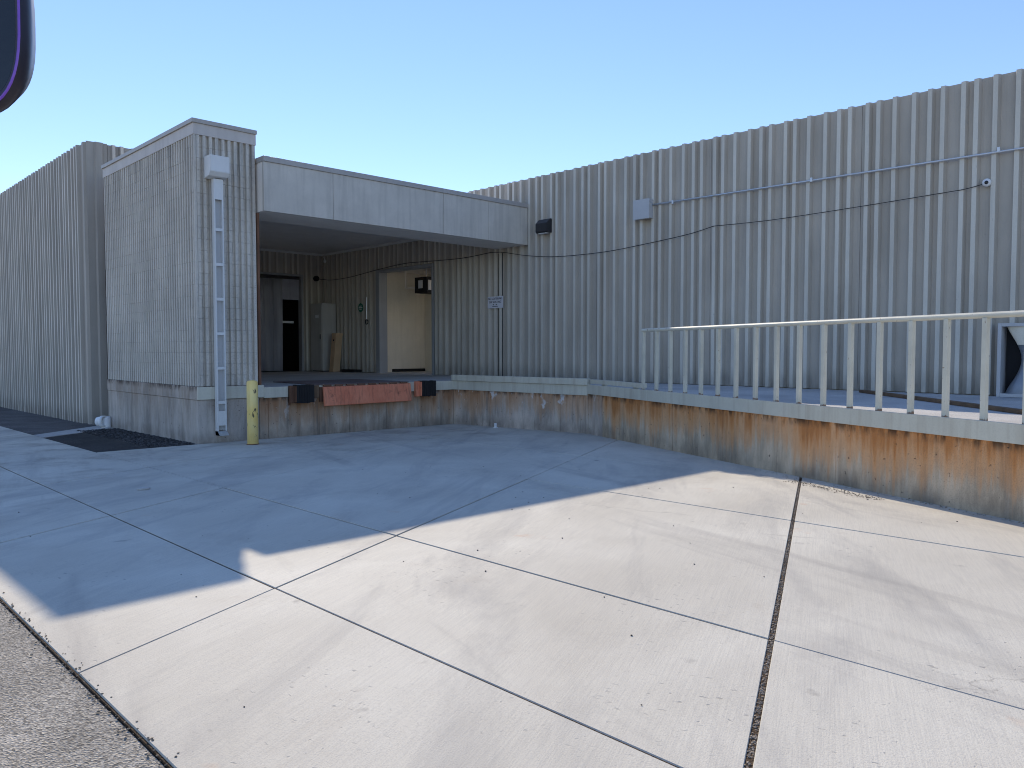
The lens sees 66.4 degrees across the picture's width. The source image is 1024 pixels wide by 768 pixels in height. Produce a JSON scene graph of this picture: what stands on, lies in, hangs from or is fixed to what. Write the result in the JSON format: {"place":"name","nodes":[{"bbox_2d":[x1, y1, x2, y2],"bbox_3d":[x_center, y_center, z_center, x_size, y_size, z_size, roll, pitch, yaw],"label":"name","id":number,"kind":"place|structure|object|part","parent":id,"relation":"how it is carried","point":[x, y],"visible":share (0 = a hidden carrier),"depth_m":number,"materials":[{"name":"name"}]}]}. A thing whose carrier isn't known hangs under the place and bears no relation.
{"place":"outdoors","nodes":[
{"label":"outdoors","id":0,"kind":"place"},
{"bbox_2d":[0,603,164,767],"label":"road","id":1,"kind":"structure","parent":0,"point":[51,716],"depth_m":3.38,"materials":[{"name":"grey asphalt"}]},
{"bbox_2d":[0,592,179,765],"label":"edge grit","id":2,"kind":"object","parent":1,"relation":"on","point":[148,739],"visible":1,"depth_m":3.80,"materials":[{"name":"grey gravel"}]},
{"bbox_2d":[0,407,167,447],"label":"asphalt verge","id":3,"kind":"structure","parent":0,"point":[28,423],"depth_m":18.49,"materials":[{"name":"grey asphalt"}]},
{"bbox_2d":[35,426,111,437],"bbox_3d":[-9.134,1.012,16.477,0.715,0.070,2.662,0,3,5],"label":"drain strip","id":4,"kind":"object","parent":3,"relation":"on","point":[61,433],"visible":0.5,"depth_m":16.14,"materials":[{"name":"concrete"}]},
{"bbox_2d":[95,416,110,427],"bbox_3d":[-8.998,0.825,17.234,0.228,0.265,0.310,1,3,20],"label":"drain elbow","id":5,"kind":"object","parent":4,"relation":"on","point":[103,421],"visible":1,"depth_m":17.19,"materials":[{"name":"white plastic"}]},
{"bbox_2d":[46,432,147,452],"bbox_3d":[-7.796,1.081,14.456,0.895,0.078,3.900,-2,3,-44],"label":"tar patch","id":6,"kind":"object","parent":3,"relation":"on","point":[90,442],"visible":0.64,"depth_m":14.10,"materials":[{"name":"black asphalt"}]},
{"bbox_2d":[77,428,194,447],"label":"gravel","id":7,"kind":"structure","parent":3,"relation":"on","point":[148,440],"depth_m":14.99,"materials":[{"name":"grey gravel"}]},
{"bbox_2d":[0,424,1023,767],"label":"pavement","id":8,"kind":"structure","parent":0,"point":[426,596],"depth_m":4.88,"materials":[{"name":"concrete"}]},
{"bbox_2d":[101,117,263,443],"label":"block tower","id":9,"kind":"structure","parent":8,"relation":"on","point":[159,268],"depth_m":14.51,"materials":[{"name":"paint"}]},
{"bbox_2d":[204,154,229,435],"bbox_3d":[-5.216,-1.544,13.925,0.350,4.935,0.258,-2,3,-44],"label":"downspout","id":10,"kind":"object","parent":9,"relation":"attached to","point":[216,170],"visible":1,"depth_m":13.97,"materials":[{"name":"grey metal"}]},
{"bbox_2d":[246,380,258,444],"bbox_3d":[-4.577,0.550,13.802,0.222,1.236,0.222,-2,3,-44],"label":"bollard","id":11,"kind":"object","parent":8,"relation":"on","point":[252,413],"visible":0.9,"depth_m":13.72,"materials":[{"name":"yellow metal"}]},
{"bbox_2d":[18,466,957,707],"bbox_3d":[0.146,1.294,7.059,6.930,0.094,8.542,-2,3,-44],"label":"loose grit","id":12,"kind":"object","parent":8,"relation":"on","point":[485,570],"visible":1,"depth_m":6.64,"materials":[{"name":"concrete"}]},
{"bbox_2d":[258,371,1023,521],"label":"loading dock","id":13,"kind":"object","parent":8,"relation":"on","point":[963,458],"visible":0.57,"depth_m":11.05,"materials":[{"name":"concrete"}]},
{"bbox_2d":[288,384,318,404],"bbox_3d":[-4.003,0.207,15.187,0.650,0.394,0.180,-2,3,-44],"label":"dock bumper","id":14,"kind":"object","parent":13,"relation":"attached to","point":[307,393],"visible":1,"depth_m":15.04,"materials":[{"name":"black rubber"}]},
{"bbox_2d":[311,303,335,371],"bbox_3d":[-6.199,-1.521,25.648,0.535,2.207,0.730,-2,3,-44],"label":"electrical cabinet","id":15,"kind":"object","parent":13,"relation":"on","point":[323,322],"visible":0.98,"depth_m":25.39,"materials":[{"name":"metal"}]},
{"bbox_3d":[-6.370,-1.533,25.482,0.019,2.089,0.670,-2,3,-44],"label":"door","id":16,"kind":"part","parent":15,"relation":"part of","materials":[{"name":"metal"}]},
{"bbox_2d":[329,333,342,371],"bbox_3d":[-5.652,-1.014,25.131,0.372,1.235,0.265,-2,3,-44],"label":"wooden plank","id":17,"kind":"object","parent":13,"relation":"on","point":[336,346],"visible":1,"depth_m":25.04,"materials":[{"name":"brown wood"}]},
{"bbox_2d":[273,379,411,405],"bbox_3d":[-3.680,0.162,16.933,2.200,0.428,2.159,-2,3,-44],"label":"dock leveler","id":18,"kind":"object","parent":13,"relation":"attached to","point":[360,392],"visible":1,"depth_m":16.21,"materials":[{"name":"red metal"}]},
{"bbox_2d":[341,369,361,371],"bbox_3d":[-5.065,-0.418,24.690,0.290,0.088,0.750,-2,3,-44],"label":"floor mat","id":19,"kind":"object","parent":13,"relation":"on","point":[351,370],"visible":0.99,"depth_m":24.50,"materials":[{"name":"black rubber"}]},
{"bbox_2d":[255,155,527,255],"bbox_3d":[-5.415,-2.309,20.234,6.875,4.259,9.640,-2,3,-44],"label":"canopy","id":20,"kind":"object","parent":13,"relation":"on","point":[308,209],"visible":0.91,"depth_m":16.73,"materials":[{"name":"paint"}]},
{"bbox_2d":[414,380,435,395],"bbox_3d":[-1.909,0.098,17.204,0.467,0.347,0.184,-2,3,-44],"label":"dock bumper","id":21,"kind":"object","parent":13,"relation":"attached to","point":[424,388],"visible":1,"depth_m":17.10,"materials":[{"name":"black rubber"}]},
{"bbox_2d":[451,375,589,384],"bbox_3d":[0.116,-0.094,16.744,3.760,0.135,0.205,2,3,40],"label":"kerb rail","id":22,"kind":"object","parent":13,"relation":"on","point":[551,380],"visible":0.99,"depth_m":16.52,"materials":[{"name":"grey metal"}]},
{"bbox_2d":[590,379,646,388],"bbox_3d":[1.981,0.009,14.547,0.150,0.123,2.020,-1,3,-21],"label":"kerb rail","id":23,"kind":"object","parent":13,"relation":"on","point":[634,385],"visible":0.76,"depth_m":14.39,"materials":[{"name":"grey metal"}]},
{"bbox_2d":[641,310,1023,423],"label":"railing","id":24,"kind":"object","parent":13,"relation":"on","point":[986,317],"visible":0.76,"depth_m":9.38,"materials":[{"name":"metal"}]},
{"bbox_2d":[859,390,1021,413],"bbox_3d":[5.700,0.219,10.600,0.100,0.047,4.710,0,3,2],"label":"timber","id":25,"kind":"object","parent":13,"relation":"on","point":[990,407],"visible":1,"depth_m":9.96,"materials":[{"name":"grey wood"}]},
{"bbox_2d":[744,481,800,767],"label":"joint grit","id":26,"kind":"object","parent":8,"relation":"on","point":[762,691],"visible":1,"depth_m":4.17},
{"bbox_2d":[0,0,1023,192],"label":"sky","id":27,"kind":"structure","parent":0,"point":[466,96],"materials":[{"name":"blue"}]},
{"bbox_2d":[755,469,1023,523],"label":"blown dirt","id":28,"kind":"structure","parent":0,"point":[867,492],"depth_m":8.73,"materials":[{"name":"brown soil"}]},
{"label":"ground","id":29,"kind":"structure","parent":0,"visible":0},
{"bbox_2d":[0,0,35,112],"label":"vehicle mirror","id":30,"kind":"object","parent":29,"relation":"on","point":[17,40],"visible":1,"depth_m":1.80,"materials":[{"name":"plastic"}]},
{"bbox_2d":[0,141,132,424],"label":"ribbed building","id":31,"kind":"structure","parent":29,"relation":"on","point":[53,337],"depth_m":19.73,"materials":[{"name":"paint"}]},
{"bbox_2d":[260,69,1023,395],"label":"warehouse","id":32,"kind":"structure","parent":29,"relation":"on","point":[587,315],"depth_m":15.06,"materials":[{"name":"paint"}]},
{"bbox_2d":[260,274,298,370],"bbox_3d":[-7.971,-1.929,24.696,2.750,3.049,0.090,-2,3,-44],"label":"door","id":33,"kind":"structure","parent":32,"relation":"hanging from","point":[275,290],"depth_m":25.03,"materials":[{"name":"plastic"}]},
{"bbox_2d":[313,276,323,280],"bbox_3d":[-6.395,-3.487,25.896,0.338,0.180,0.141,-2,3,-44],"label":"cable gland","id":34,"kind":"object","parent":32,"relation":"attached to","point":[315,278],"visible":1,"depth_m":25.80,"materials":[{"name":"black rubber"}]},
{"bbox_2d":[358,303,362,311],"bbox_3d":[-4.727,-2.382,24.437,0.014,0.290,0.290,-2,3,-44],"label":"round sign","id":35,"kind":"object","parent":32,"relation":"attached to","point":[360,307],"visible":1,"depth_m":24.43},
{"bbox_2d":[365,297,367,324],"bbox_3d":[-4.494,-2.259,24.179,0.032,0.844,0.169,-2,3,-44],"label":"pull chain","id":36,"kind":"object","parent":32,"relation":"hanging from","point":[366,312],"visible":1,"depth_m":24.17,"materials":[{"name":"metal"}]},
{"bbox_2d":[405,271,424,288],"bbox_3d":[-2.995,-3.236,24.257,0.627,0.558,0.371,-1,3,-12],"label":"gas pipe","id":37,"kind":"object","parent":32,"relation":"attached to","point":[406,287],"visible":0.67,"depth_m":24.33,"materials":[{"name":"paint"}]},
{"bbox_2d":[415,269,430,293],"bbox_3d":[-2.516,-3.136,23.927,0.716,0.730,0.618,-2,3,-44],"label":"unit heater","id":38,"kind":"object","parent":32,"relation":"hanging from","point":[422,285],"visible":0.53,"depth_m":23.63,"materials":[{"name":"black metal"}]},
{"bbox_2d":[488,296,502,308],"bbox_3d":[-0.426,-2.087,19.987,0.015,0.300,0.570,-2,3,-44],"label":"notice","id":39,"kind":"object","parent":32,"relation":"attached to","point":[495,302],"visible":1,"depth_m":19.97,"materials":[{"name":"white metal"}]},
{"bbox_2d":[498,253,502,375],"bbox_3d":[-0.293,-1.755,19.927,0.020,3.119,0.177,-2,3,-44],"label":"drop conduit","id":40,"kind":"object","parent":32,"relation":"attached to","point":[502,316],"visible":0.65,"depth_m":19.92,"materials":[{"name":"grey metal"}]},
{"bbox_2d":[535,218,551,233],"bbox_3d":[0.751,-3.745,18.582,0.177,0.345,0.380,-2,3,-44],"label":"wall light","id":41,"kind":"object","parent":32,"relation":"attached to","point":[543,226],"visible":1,"depth_m":18.50,"materials":[{"name":"brown metal"}]},
{"bbox_2d":[633,198,652,219],"bbox_3d":[2.768,-3.682,16.514,0.149,0.410,0.420,-2,3,-44],"label":"junction box","id":42,"kind":"object","parent":32,"relation":"attached to","point":[642,209],"visible":1,"depth_m":16.43,"materials":[{"name":"grey metal"}]},
{"bbox_2d":[324,184,981,279],"bbox_3d":[0.487,-3.187,18.992,0.018,0.385,19.422,-2,3,-44],"label":"cable","id":43,"kind":"object","parent":32,"relation":"attached to","point":[664,239],"visible":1,"depth_m":16.24,"materials":[{"name":"black rubber"}]},
{"bbox_2d":[652,147,1023,205],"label":"conduit","id":44,"kind":"object","parent":32,"relation":"attached to","point":[999,150],"visible":1,"depth_m":13.36,"materials":[{"name":"grey metal"}]},
{"bbox_2d":[982,178,990,186],"bbox_3d":[7.264,-3.085,11.971,0.123,0.127,0.104,2,3,37],"label":"dome camera","id":45,"kind":"object","parent":32,"relation":"attached to","point":[986,182],"visible":1,"depth_m":11.95,"materials":[{"name":"white plastic"}]},
{"bbox_2d":[996,323,1023,397],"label":"duct housing","id":46,"kind":"object","parent":32,"relation":"attached to","point":[1010,355],"visible":1,"depth_m":11.72,"materials":[{"name":"grey metal"}]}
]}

